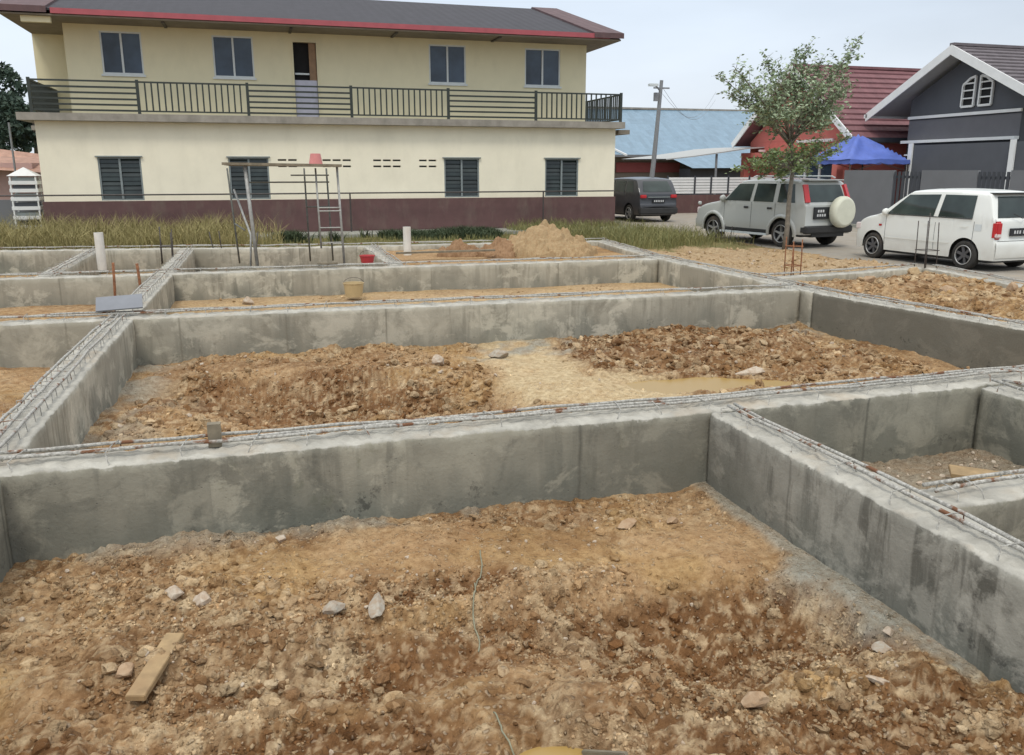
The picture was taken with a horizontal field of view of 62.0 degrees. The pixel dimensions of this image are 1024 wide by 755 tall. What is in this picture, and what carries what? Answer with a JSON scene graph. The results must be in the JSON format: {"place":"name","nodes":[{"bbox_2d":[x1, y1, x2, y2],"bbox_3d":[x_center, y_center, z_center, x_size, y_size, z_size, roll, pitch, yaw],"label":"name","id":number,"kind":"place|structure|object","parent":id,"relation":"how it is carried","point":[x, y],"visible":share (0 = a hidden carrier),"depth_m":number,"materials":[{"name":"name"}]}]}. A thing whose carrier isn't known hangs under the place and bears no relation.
{"place":"outdoors","nodes":[
{"label":"outdoors","id":0,"kind":"place"},
{"bbox_2d":[0,149,43,199],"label":"house","id":1,"kind":"structure","parent":0,"point":[27,160],"depth_m":31.63,"materials":[{"name":"ceramic"}]},
{"bbox_2d":[0,200,43,228],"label":"boundary wall","id":2,"kind":"structure","parent":0,"point":[5,207],"depth_m":25.54,"materials":[{"name":"grey concrete"}]},
{"bbox_2d":[0,0,629,232],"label":"apartment building","id":3,"kind":"structure","parent":0,"point":[157,96],"depth_m":25.84,"materials":[{"name":"beige paint"}]},
{"bbox_2d":[95,156,144,200],"bbox_3d":[-11.111,-5.665,24.236,1.230,1.235,0.177,-4,14,-16],"label":"window","id":4,"kind":"structure","parent":3,"relation":"in","point":[113,180],"depth_m":24.27,"materials":[{"name":"grey glass"}]},
{"bbox_2d":[99,31,145,76],"bbox_3d":[-11.169,-9.261,24.412,1.180,1.220,0.130,-4,14,-16],"label":"window","id":5,"kind":"structure","parent":3,"relation":"in","point":[121,52],"depth_m":24.43,"materials":[{"name":"blue glass"}]},
{"bbox_2d":[211,35,256,79],"bbox_3d":[-8.249,-9.466,25.252,1.230,1.220,0.130,-4,14,-16],"label":"window","id":6,"kind":"structure","parent":3,"relation":"in","point":[233,56],"depth_m":25.28,"materials":[{"name":"blue glass"}]},
{"bbox_2d":[226,156,270,198],"bbox_3d":[-7.755,-5.900,25.201,1.230,1.235,0.177,-4,14,-16],"label":"window","id":7,"kind":"structure","parent":3,"relation":"in","point":[236,173],"depth_m":25.24,"materials":[{"name":"grey glass"}]},
{"bbox_2d":[291,40,320,116],"bbox_3d":[-6.275,-9.046,25.978,0.770,2.260,0.130,-4,14,-16],"label":"door","id":8,"kind":"structure","parent":3,"relation":"in","point":[313,52],"depth_m":26.00,"materials":[{"name":"brown"}]},
{"bbox_2d":[428,44,467,85],"bbox_3d":[-2.046,-9.901,27.037,1.270,1.220,0.130,-4,14,-16],"label":"window","id":9,"kind":"structure","parent":3,"relation":"in","point":[447,63],"depth_m":27.07,"materials":[{"name":"blue glass"}]},
{"bbox_2d":[442,157,480,196],"bbox_3d":[-1.590,-6.332,26.976,1.230,1.235,0.177,-4,14,-16],"label":"window","id":10,"kind":"structure","parent":3,"relation":"in","point":[468,167],"depth_m":27.01,"materials":[{"name":"grey glass"}]},
{"bbox_2d":[524,48,561,88],"bbox_3d":[0.999,-10.114,27.913,1.300,1.220,0.130,-4,14,-16],"label":"window","id":11,"kind":"structure","parent":3,"relation":"in","point":[542,66],"depth_m":27.94,"materials":[{"name":"blue glass"}]},
{"bbox_2d":[544,158,580,196],"bbox_3d":[1.622,-6.557,27.900,1.250,1.235,0.177,-4,14,-16],"label":"window","id":12,"kind":"structure","parent":3,"relation":"in","point":[561,174],"depth_m":27.95,"materials":[{"name":"grey glass"}]},
{"bbox_2d":[257,229,519,246],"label":"short grass","id":13,"kind":"structure","parent":0,"point":[369,237],"depth_m":22.53,"materials":[{"name":"green plant"}]},
{"bbox_2d":[0,225,1023,754],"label":"ground","id":14,"kind":"structure","parent":0,"point":[700,555],"depth_m":4.71,"materials":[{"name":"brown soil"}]},
{"bbox_2d":[0,480,13,582],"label":"foundation beam","id":15,"kind":"structure","parent":14,"relation":"on","point":[6,561],"depth_m":4.84,"materials":[{"name":"concrete"}]},
{"bbox_2d":[8,122,18,192],"bbox_3d":[-16.945,-6.936,29.105,0.070,3.400,0.061,-4,14,-16],"label":"thin pole","id":16,"kind":"object","parent":14,"relation":"on","point":[11,143],"visible":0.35,"depth_m":28.87,"materials":[{"name":"metal"}]},
{"bbox_2d":[0,61,30,150],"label":"tree","id":17,"kind":"object","parent":14,"relation":"on","point":[11,76],"visible":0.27,"depth_m":44.45,"materials":[{"name":"green plant"}]},
{"bbox_2d":[0,89,37,153],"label":"tree","id":18,"kind":"object","parent":14,"relation":"on","point":[9,107],"visible":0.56,"depth_m":42.06,"materials":[{"name":"green plant"}]},
{"bbox_2d":[7,167,44,227],"bbox_3d":[-14.155,-5.158,24.914,0.800,1.930,0.600,-4,14,-16],"label":"rack","id":19,"kind":"object","parent":14,"relation":"on","point":[17,184],"visible":0.73,"depth_m":24.66,"materials":[{"name":"white metal"}]},
{"bbox_2d":[36,247,100,276],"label":"foundation beam","id":20,"kind":"structure","parent":14,"relation":"on","point":[85,261],"depth_m":16.64,"materials":[{"name":"concrete"}]},
{"bbox_2d":[0,313,137,461],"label":"foundation beam","id":21,"kind":"structure","parent":14,"relation":"on","point":[70,398],"depth_m":7.14,"materials":[{"name":"concrete"}]},
{"bbox_2d":[94,232,106,269],"bbox_3d":[-8.016,-2.459,16.601,0.170,0.720,0.170,-4,14,-16],"label":"white pipe","id":22,"kind":"object","parent":14,"relation":"on","point":[100,250],"visible":0.98,"depth_m":16.54,"materials":[{"name":"plastic"}]},
{"bbox_2d":[112,263,115,295],"bbox_3d":[-5.288,-1.197,11.338,0.080,0.662,0.038,6,15,22],"label":"starter rebar","id":23,"kind":"object","parent":14,"relation":"on","point":[114,279],"visible":0.59,"depth_m":11.30,"materials":[{"name":"brown metal"}]},
{"bbox_2d":[115,662,133,678],"bbox_3d":[-1.738,1.313,3.820,0.072,0.059,0.085,-3,14,-11],"label":"stone","id":24,"kind":"object","parent":14,"relation":"on","point":[125,670],"visible":1,"depth_m":3.80,"materials":[{"name":"beige stone"}]},
{"bbox_2d":[113,269,174,316],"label":"foundation beam","id":25,"kind":"structure","parent":14,"relation":"on","point":[156,291],"depth_m":12.66,"materials":[{"name":"concrete"}]},
{"bbox_2d":[135,263,141,287],"bbox_3d":[-5.554,-1.447,12.697,0.052,0.504,0.070,-4,14,-16],"label":"starter rebar","id":26,"kind":"object","parent":25,"relation":"on","point":[138,274],"visible":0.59,"depth_m":12.66,"materials":[{"name":"brown metal"}]},
{"bbox_2d":[0,209,288,249],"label":"long grass","id":27,"kind":"structure","parent":14,"relation":"on","point":[79,233],"depth_m":20.32,"materials":[{"name":"green plant"}]},
{"bbox_2d":[125,633,183,700],"bbox_3d":[-1.607,1.299,3.852,0.085,0.060,0.460,0,14,0],"label":"timber plank","id":28,"kind":"object","parent":14,"relation":"on","point":[146,680],"visible":1,"depth_m":3.79,"materials":[{"name":"beige wood"}]},
{"bbox_2d":[164,585,183,599],"bbox_3d":[-1.756,1.116,4.439,0.091,0.067,0.088,-13,19,-43],"label":"stone","id":29,"kind":"object","parent":14,"relation":"on","point":[174,592],"visible":0.99,"depth_m":4.41,"materials":[{"name":"white stone"}]},
{"bbox_2d":[159,246,195,272],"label":"foundation beam","id":30,"kind":"structure","parent":14,"relation":"on","point":[182,258],"depth_m":16.78,"materials":[{"name":"concrete"}]},
{"bbox_2d":[158,227,173,263],"bbox_3d":[-6.898,-2.640,17.004,0.250,0.741,0.237,-4,14,-16],"label":"starter rebar","id":31,"kind":"object","parent":30,"relation":"attached to","point":[161,246],"visible":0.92,"depth_m":16.95,"materials":[{"name":"grey metal"}]},
{"bbox_2d":[193,591,211,607],"bbox_3d":[-1.613,1.156,4.434,0.100,0.079,0.097,-10,17,-35],"label":"stone","id":32,"kind":"object","parent":14,"relation":"on","point":[201,598],"visible":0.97,"depth_m":4.42,"materials":[{"name":"white stone"}]},
{"bbox_2d":[242,296,253,304],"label":"stone","id":33,"kind":"object","parent":14,"relation":"on","point":[247,300],"visible":0.9,"depth_m":13.99,"materials":[{"name":"beige stone"}]},
{"bbox_2d":[275,534,285,542],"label":"stone","id":34,"kind":"object","parent":14,"relation":"on","point":[280,538],"visible":1,"depth_m":5.24,"materials":[{"name":"white stone"}]},
{"bbox_2d":[222,162,344,265],"bbox_3d":[-4.195,-3.026,15.849,2.114,1.879,1.448,-4,14,-16],"label":"scaffold","id":35,"kind":"object","parent":14,"relation":"on","point":[252,231],"visible":0.95,"depth_m":15.53,"materials":[{"name":"grey metal"}]},
{"bbox_2d":[309,153,322,163],"bbox_3d":[-3.603,-4.004,15.638,0.266,0.202,0.266,-4,14,-16],"label":"bucket","id":36,"kind":"object","parent":35,"relation":"on","point":[315,158],"visible":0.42,"depth_m":15.55,"materials":[{"name":"pink plastic"}]},
{"bbox_2d":[0,237,607,273],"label":"foundation beam","id":37,"kind":"structure","parent":14,"relation":"on","point":[31,261],"depth_m":19.01,"materials":[{"name":"concrete"}]},
{"bbox_2d":[209,231,221,247],"bbox_3d":[-6.631,-3.016,19.037,0.267,0.513,0.131,0,14,0],"label":"starter rebar","id":38,"kind":"object","parent":37,"relation":"attached to","point":[211,240],"visible":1,"depth_m":19.02,"materials":[{"name":"brown metal"}]},
{"bbox_2d":[0,254,657,307],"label":"foundation beam","id":39,"kind":"structure","parent":14,"relation":"on","point":[78,289],"depth_m":15.05,"materials":[{"name":"concrete"}]},
{"bbox_2d":[317,262,337,264],"bbox_3d":[-3.279,-2.030,15.155,0.351,0.030,0.070,-5,15,-19],"label":"timber block","id":40,"kind":"object","parent":39,"relation":"on","point":[323,263],"depth_m":15.15,"materials":[{"name":"brown wood"}]},
{"bbox_2d":[322,600,344,614],"bbox_3d":[-0.895,1.159,4.282,0.095,0.088,0.133,4,14,16],"label":"stone","id":41,"kind":"object","parent":14,"relation":"on","point":[334,607],"visible":0.91,"depth_m":4.24,"materials":[{"name":"white stone"}]},
{"bbox_2d":[343,277,363,296],"bbox_3d":[-2.689,-1.542,14.477,0.356,0.324,0.356,-4,14,-16],"label":"bucket","id":42,"kind":"object","parent":14,"relation":"on","point":[353,288],"visible":1,"depth_m":14.38,"materials":[{"name":"beige plastic"}]},
{"bbox_2d":[359,250,374,262],"bbox_3d":[-2.703,-2.256,15.909,0.296,0.234,0.296,-4,14,-16],"label":"bucket","id":43,"kind":"object","parent":14,"relation":"on","point":[367,258],"visible":0.95,"depth_m":15.83,"materials":[{"name":"red plastic"}]},
{"bbox_2d":[368,592,384,617],"bbox_3d":[-0.688,1.160,4.338,0.084,0.059,0.230,3,22,-5],"label":"stone slab","id":44,"kind":"object","parent":14,"relation":"on","point":[376,606],"depth_m":4.30,"materials":[{"name":"white stone"}]},
{"bbox_2d":[364,243,402,265],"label":"foundation beam","id":45,"kind":"structure","parent":14,"relation":"on","point":[380,255],"depth_m":17.53,"materials":[{"name":"concrete"}]},
{"bbox_2d":[270,224,505,242],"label":"dark weeds","id":46,"kind":"object","parent":14,"relation":"on","point":[462,231],"visible":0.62,"depth_m":23.61,"materials":[{"name":"green plant"}]},
{"bbox_2d":[0,283,799,367],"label":"foundation beam","id":47,"kind":"structure","parent":14,"relation":"on","point":[164,339],"depth_m":10.91,"materials":[{"name":"concrete"}]},
{"bbox_2d":[96,294,142,311],"bbox_3d":[-4.682,-0.891,10.163,0.517,0.165,0.234,-5,15,-20],"label":"grey board","id":48,"kind":"object","parent":47,"relation":"on","point":[119,302],"visible":1,"depth_m":10.15,"materials":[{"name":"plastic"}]},
{"bbox_2d":[403,227,410,254],"bbox_3d":[-2.282,-2.925,18.558,0.170,0.700,0.170,-4,14,-16],"label":"white pipe","id":49,"kind":"object","parent":14,"relation":"on","point":[406,239],"visible":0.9,"depth_m":18.48,"materials":[{"name":"plastic"}]},
{"bbox_2d":[432,354,443,364],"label":"stone","id":50,"kind":"object","parent":14,"relation":"on","point":[437,359],"visible":0.89,"depth_m":9.75,"materials":[{"name":"beige stone"}]},
{"bbox_2d":[238,226,647,239],"bbox_3d":[-5.465,-4.180,25.038,19.900,0.170,2.150,-4,14,-16],"label":"drain apron","id":51,"kind":"object","parent":14,"relation":"on","point":[350,233],"visible":0.08,"depth_m":25.29,"materials":[{"name":"concrete"}]},
{"bbox_2d":[0,190,614,231],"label":"pipe railing","id":52,"kind":"object","parent":51,"relation":"on","point":[349,193],"visible":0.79,"depth_m":25.67,"materials":[{"name":"grey metal"}]},
{"bbox_2d":[396,249,494,253],"bbox_3d":[-1.363,-2.600,17.602,2.056,0.055,0.100,-3,14,-12],"label":"timber plank","id":53,"kind":"object","parent":14,"relation":"on","point":[447,251],"visible":1,"depth_m":17.56,"materials":[{"name":"brown wood"}]},
{"bbox_2d":[437,238,478,257],"bbox_3d":[-1.114,-2.800,18.408,1.250,0.428,1.125,-4,14,-16],"label":"soil heap","id":54,"kind":"object","parent":14,"relation":"on","point":[458,244],"visible":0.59,"depth_m":18.12,"materials":[{"name":"soil"}]},
{"bbox_2d":[472,550,482,651],"bbox_3d":[-0.187,1.164,4.622,0.046,0.156,0.932,0,14,-1],"label":"twine","id":55,"kind":"object","parent":14,"relation":"on","point":[475,585],"visible":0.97,"depth_m":4.44,"materials":[{"name":"fabric"}]},
{"bbox_2d":[477,236,514,258],"bbox_3d":[-0.242,-2.829,18.452,1.375,0.462,1.500,-4,14,-16],"label":"soil heap","id":56,"kind":"object","parent":14,"relation":"on","point":[502,247],"visible":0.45,"depth_m":18.12,"materials":[{"name":"soil"}]},
{"bbox_2d":[488,349,508,358],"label":"stone","id":57,"kind":"object","parent":14,"relation":"on","point":[498,354],"visible":0.89,"depth_m":10.36,"materials":[{"name":"beige stone"}]},
{"bbox_2d":[493,711,514,754],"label":"cord","id":58,"kind":"object","parent":14,"relation":"on","point":[495,713],"visible":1,"depth_m":3.51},
{"bbox_2d":[0,365,1023,562],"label":"foundation beam","id":59,"kind":"structure","parent":14,"relation":"on","point":[63,504],"depth_m":5.67,"materials":[{"name":"concrete"}]},
{"bbox_2d":[207,421,221,447],"bbox_3d":[-1.880,0.360,5.386,0.080,0.150,0.060,-4,14,-16],"label":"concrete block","id":60,"kind":"object","parent":59,"relation":"on","point":[213,430],"visible":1,"depth_m":5.36,"materials":[{"name":"brown concrete"}]},
{"bbox_2d":[0,270,1023,754],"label":"clods","id":61,"kind":"object","parent":14,"relation":"on","point":[394,702],"visible":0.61,"depth_m":4.59,"materials":[{"name":"brown soil"}]},
{"bbox_2d":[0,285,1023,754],"bbox_3d":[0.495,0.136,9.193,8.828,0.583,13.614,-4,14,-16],"label":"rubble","id":62,"kind":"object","parent":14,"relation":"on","point":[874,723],"visible":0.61,"depth_m":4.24,"materials":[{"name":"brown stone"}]},
{"bbox_2d":[519,746,582,754],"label":"puddle water","id":63,"kind":"structure","parent":14,"relation":"on","point":[559,750],"depth_m":3.50,"materials":[{"name":"brown liquid"}]},
{"bbox_2d":[508,219,597,257],"bbox_3d":[0.765,-3.065,18.701,2.875,0.802,2.500,-4,14,-16],"label":"sand heap","id":64,"kind":"object","parent":14,"relation":"on","point":[544,238],"visible":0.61,"depth_m":18.16,"materials":[{"name":"beige sand"}]},
{"bbox_2d":[581,749,627,754],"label":"timber stick","id":65,"kind":"object","parent":14,"relation":"on","point":[595,752],"visible":1,"depth_m":3.40,"materials":[{"name":"brown wood"}]},
{"bbox_2d":[617,518,636,528],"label":"stone","id":66,"kind":"object","parent":14,"relation":"on","point":[627,523],"visible":1,"depth_m":5.54,"materials":[{"name":"beige stone"}]},
{"bbox_2d":[588,106,753,194],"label":"house","id":67,"kind":"structure","parent":14,"relation":"on","point":[709,128],"depth_m":55.94,"materials":[{"name":"blue metal"}]},
{"bbox_2d":[667,517,677,523],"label":"stone","id":68,"kind":"object","parent":14,"relation":"on","point":[671,520],"visible":1,"depth_m":5.69,"materials":[{"name":"beige stone"}]},
{"bbox_2d":[625,377,794,393],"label":"puddle water","id":69,"kind":"structure","parent":14,"relation":"on","point":[693,384],"depth_m":9.18,"materials":[{"name":"brown liquid"}]},
{"bbox_2d":[598,239,829,326],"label":"foundation beam","id":70,"kind":"structure","parent":14,"relation":"on","point":[679,272],"depth_m":15.07,"materials":[{"name":"concrete"}]},
{"bbox_2d":[667,176,773,212],"bbox_3d":[9.121,-8.126,37.900,5.700,1.650,0.120,-4,14,-16],"label":"slatted fence","id":71,"kind":"object","parent":14,"relation":"on","point":[687,204],"visible":0.45,"depth_m":37.61,"materials":[{"name":"white metal"}]},
{"bbox_2d":[715,226,732,241],"bbox_3d":[5.293,-3.513,21.365,0.311,0.613,0.327,-4,14,-16],"label":"starter rebar","id":72,"kind":"object","parent":14,"relation":"on","point":[724,234],"visible":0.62,"depth_m":21.28,"materials":[{"name":"brown metal"}]},
{"bbox_2d":[735,366,764,375],"bbox_3d":[2.652,-0.057,9.529,0.351,0.120,0.193,-7,11,3],"label":"stone","id":73,"kind":"object","parent":14,"relation":"on","point":[754,370],"visible":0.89,"depth_m":9.46,"materials":[{"name":"beige stone"}]},
{"bbox_2d":[741,691,769,708],"bbox_3d":[1.043,1.387,3.671,0.118,0.103,0.109,-13,19,-20],"label":"stone","id":74,"kind":"object","parent":14,"relation":"on","point":[753,699],"visible":1,"depth_m":3.63,"materials":[{"name":"beige stone"}]},
{"bbox_2d":[664,247,900,275],"bbox_3d":[5.350,-2.348,17.065,3.611,0.289,5.248,-4,14,-16],"label":"roadside rubble","id":75,"kind":"object","parent":14,"relation":"on","point":[786,267],"visible":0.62,"depth_m":17.00,"materials":[{"name":"beige stone"}]},
{"bbox_2d":[711,33,864,249],"bbox_3d":[6.376,-5.418,19.741,3.785,4.988,2.456,-4,14,-16],"label":"roadside tree","id":76,"kind":"object","parent":14,"relation":"on","point":[805,110],"visible":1,"depth_m":19.44,"materials":[{"name":"green plant"}]},
{"bbox_2d":[784,237,803,275],"bbox_3d":[4.689,-1.962,14.209,0.217,0.747,0.278,-4,14,-16],"label":"starter rebar","id":77,"kind":"object","parent":14,"relation":"on","point":[792,262],"visible":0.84,"depth_m":14.17,"materials":[{"name":"brown metal"}]},
{"bbox_2d":[731,64,920,203],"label":"house","id":78,"kind":"structure","parent":14,"relation":"on","point":[877,85],"depth_m":35.71,"materials":[{"name":"red tile"}]},
{"bbox_2d":[777,161,831,178],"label":"window","id":79,"kind":"structure","parent":78,"relation":"in","point":[827,170],"depth_m":35.78,"materials":[{"name":"blue glass"}]},
{"bbox_2d":[758,263,923,282],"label":"foundation beam","id":80,"kind":"structure","parent":14,"relation":"on","point":[876,273],"depth_m":14.49,"materials":[{"name":"concrete"}]},
{"bbox_2d":[706,402,1023,693],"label":"foundation beam","id":81,"kind":"structure","parent":14,"relation":"on","point":[947,575],"depth_m":4.50,"materials":[{"name":"concrete"}]},
{"bbox_2d":[863,276,874,282],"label":"stone","id":82,"kind":"object","parent":14,"relation":"on","point":[869,279],"visible":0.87,"depth_m":12.94,"materials":[{"name":"beige stone"}]},
{"bbox_2d":[865,675,889,684],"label":"stone","id":83,"kind":"object","parent":14,"relation":"on","point":[878,680],"visible":0.97,"depth_m":3.84,"materials":[{"name":"grey stone"}]},
{"bbox_2d":[871,641,891,653],"bbox_3d":[1.798,1.320,4.150,0.091,0.037,0.099,-1,21,24],"label":"stone","id":84,"kind":"object","parent":14,"relation":"on","point":[882,647],"visible":0.98,"depth_m":4.14,"materials":[{"name":"grey stone"}]},
{"bbox_2d":[882,626,893,635],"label":"stone","id":85,"kind":"object","parent":14,"relation":"on","point":[888,630],"visible":1,"depth_m":4.25,"materials":[{"name":"beige stone"}]},
{"bbox_2d":[907,267,919,274],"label":"stone","id":86,"kind":"object","parent":14,"relation":"on","point":[912,270],"visible":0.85,"depth_m":13.38,"materials":[{"name":"beige stone"}]},
{"bbox_2d":[810,287,1023,372],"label":"foundation beam","id":87,"kind":"structure","parent":14,"relation":"on","point":[961,341],"depth_m":10.55,"materials":[{"name":"concrete"}]},
{"bbox_2d":[914,213,939,267],"bbox_3d":[7.550,-2.421,15.504,0.333,1.106,0.298,-4,14,-16],"label":"starter rebar","id":88,"kind":"object","parent":14,"relation":"on","point":[926,250],"visible":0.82,"depth_m":15.50,"materials":[{"name":"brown metal"}]},
{"bbox_2d":[844,170,1023,223],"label":"boundary fence","id":89,"kind":"object","parent":14,"relation":"on","point":[871,192],"visible":0.41,"depth_m":26.26,"materials":[{"name":"grey concrete"}]},
{"bbox_2d":[864,42,1023,198],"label":"house","id":90,"kind":"structure","parent":14,"relation":"on","point":[959,106],"depth_m":29.51,"materials":[{"name":"grey paint"}]},
{"bbox_2d":[939,285,956,291],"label":"stone","id":91,"kind":"object","parent":14,"relation":"on","point":[945,288],"visible":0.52,"depth_m":12.04,"materials":[{"name":"beige stone"}]},
{"bbox_2d":[920,469,1023,541],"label":"foundation beam","id":92,"kind":"structure","parent":14,"relation":"on","point":[997,502],"depth_m":4.60,"materials":[{"name":"concrete"}]},
{"bbox_2d":[923,264,1023,287],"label":"foundation beam","id":93,"kind":"structure","parent":14,"relation":"on","point":[1002,283],"depth_m":14.19,"materials":[{"name":"concrete"}]},
{"bbox_2d":[948,464,1016,480],"bbox_3d":[3.468,0.713,6.062,0.641,0.048,0.220,6,15,21],"label":"timber plank","id":94,"kind":"object","parent":14,"relation":"on","point":[955,471],"visible":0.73,"depth_m":6.13,"materials":[{"name":"beige wood"}]},
{"bbox_2d":[973,378,1023,465],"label":"foundation beam","id":95,"kind":"structure","parent":14,"relation":"on","point":[999,430],"depth_m":6.72,"materials":[{"name":"concrete"}]},
{"bbox_2d":[1006,282,1018,290],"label":"stone","id":96,"kind":"object","parent":14,"relation":"on","point":[1012,286],"visible":0.85,"depth_m":12.12,"materials":[{"name":"beige stone"}]},
{"bbox_2d":[0,0,1023,168],"label":"sky","id":97,"kind":"structure","parent":0,"point":[682,44],"materials":[{"name":"white"}]},
{"bbox_2d":[615,148,627,155],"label":"roof","id":98,"kind":"structure","parent":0,"point":[621,152],"depth_m":41.99,"materials":[{"name":"white metal"}]},
{"bbox_2d":[503,216,753,251],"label":"roadside grass","id":99,"kind":"structure","parent":0,"point":[620,232],"depth_m":22.10,"materials":[{"name":"green plant"}]},
{"bbox_2d":[674,154,740,194],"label":"house","id":100,"kind":"structure","parent":0,"point":[724,161],"depth_m":52.58,"materials":[{"name":"blue metal"}]},
{"bbox_2d":[615,213,1023,282],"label":"road","id":101,"kind":"structure","parent":0,"point":[844,246],"depth_m":20.38,"materials":[{"name":"grey asphalt"}]},
{"bbox_2d":[614,177,677,220],"bbox_3d":[4.579,-6.867,32.631,1.660,1.598,4.222,-5,15,-20],"label":"parked car","id":102,"kind":"object","parent":101,"relation":"on","point":[644,196],"visible":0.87,"depth_m":30.93,"materials":[{"name":"grey paint"}]},
{"bbox_2d":[648,80,715,176],"bbox_3d":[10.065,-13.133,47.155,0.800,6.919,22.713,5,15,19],"label":"utility pole","id":103,"kind":"object","parent":101,"relation":"on","point":[657,96],"visible":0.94,"depth_m":37.31,"materials":[{"name":"concrete"}]},
{"bbox_2d":[695,175,855,246],"bbox_3d":[6.771,-4.383,22.185,2.040,1.716,4.240,-7,15,-28],"label":"parked car","id":104,"kind":"object","parent":101,"relation":"on","point":[823,211],"visible":0.96,"depth_m":20.94,"materials":[{"name":"silver metal"}]},
{"bbox_2d":[856,188,1023,268],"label":"parked car","id":105,"kind":"object","parent":101,"relation":"on","point":[979,225],"visible":0.95,"depth_m":16.41,"materials":[{"name":"white paint"}]},
{"label":"front yard","id":106,"kind":"structure","parent":0,"visible":0},
{"bbox_2d":[626,147,764,194],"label":"carport","id":107,"kind":"object","parent":106,"relation":"on","point":[690,153],"visible":0.57,"depth_m":40.27,"materials":[{"name":"metal"}]},
{"bbox_2d":[806,134,909,177],"bbox_3d":[13.084,-7.646,32.505,2.656,3.170,2.620,-4,14,-16],"label":"canopy tent","id":108,"kind":"object","parent":106,"relation":"on","point":[858,149],"visible":0.77,"depth_m":31.55,"materials":[{"name":"blue fabric"}]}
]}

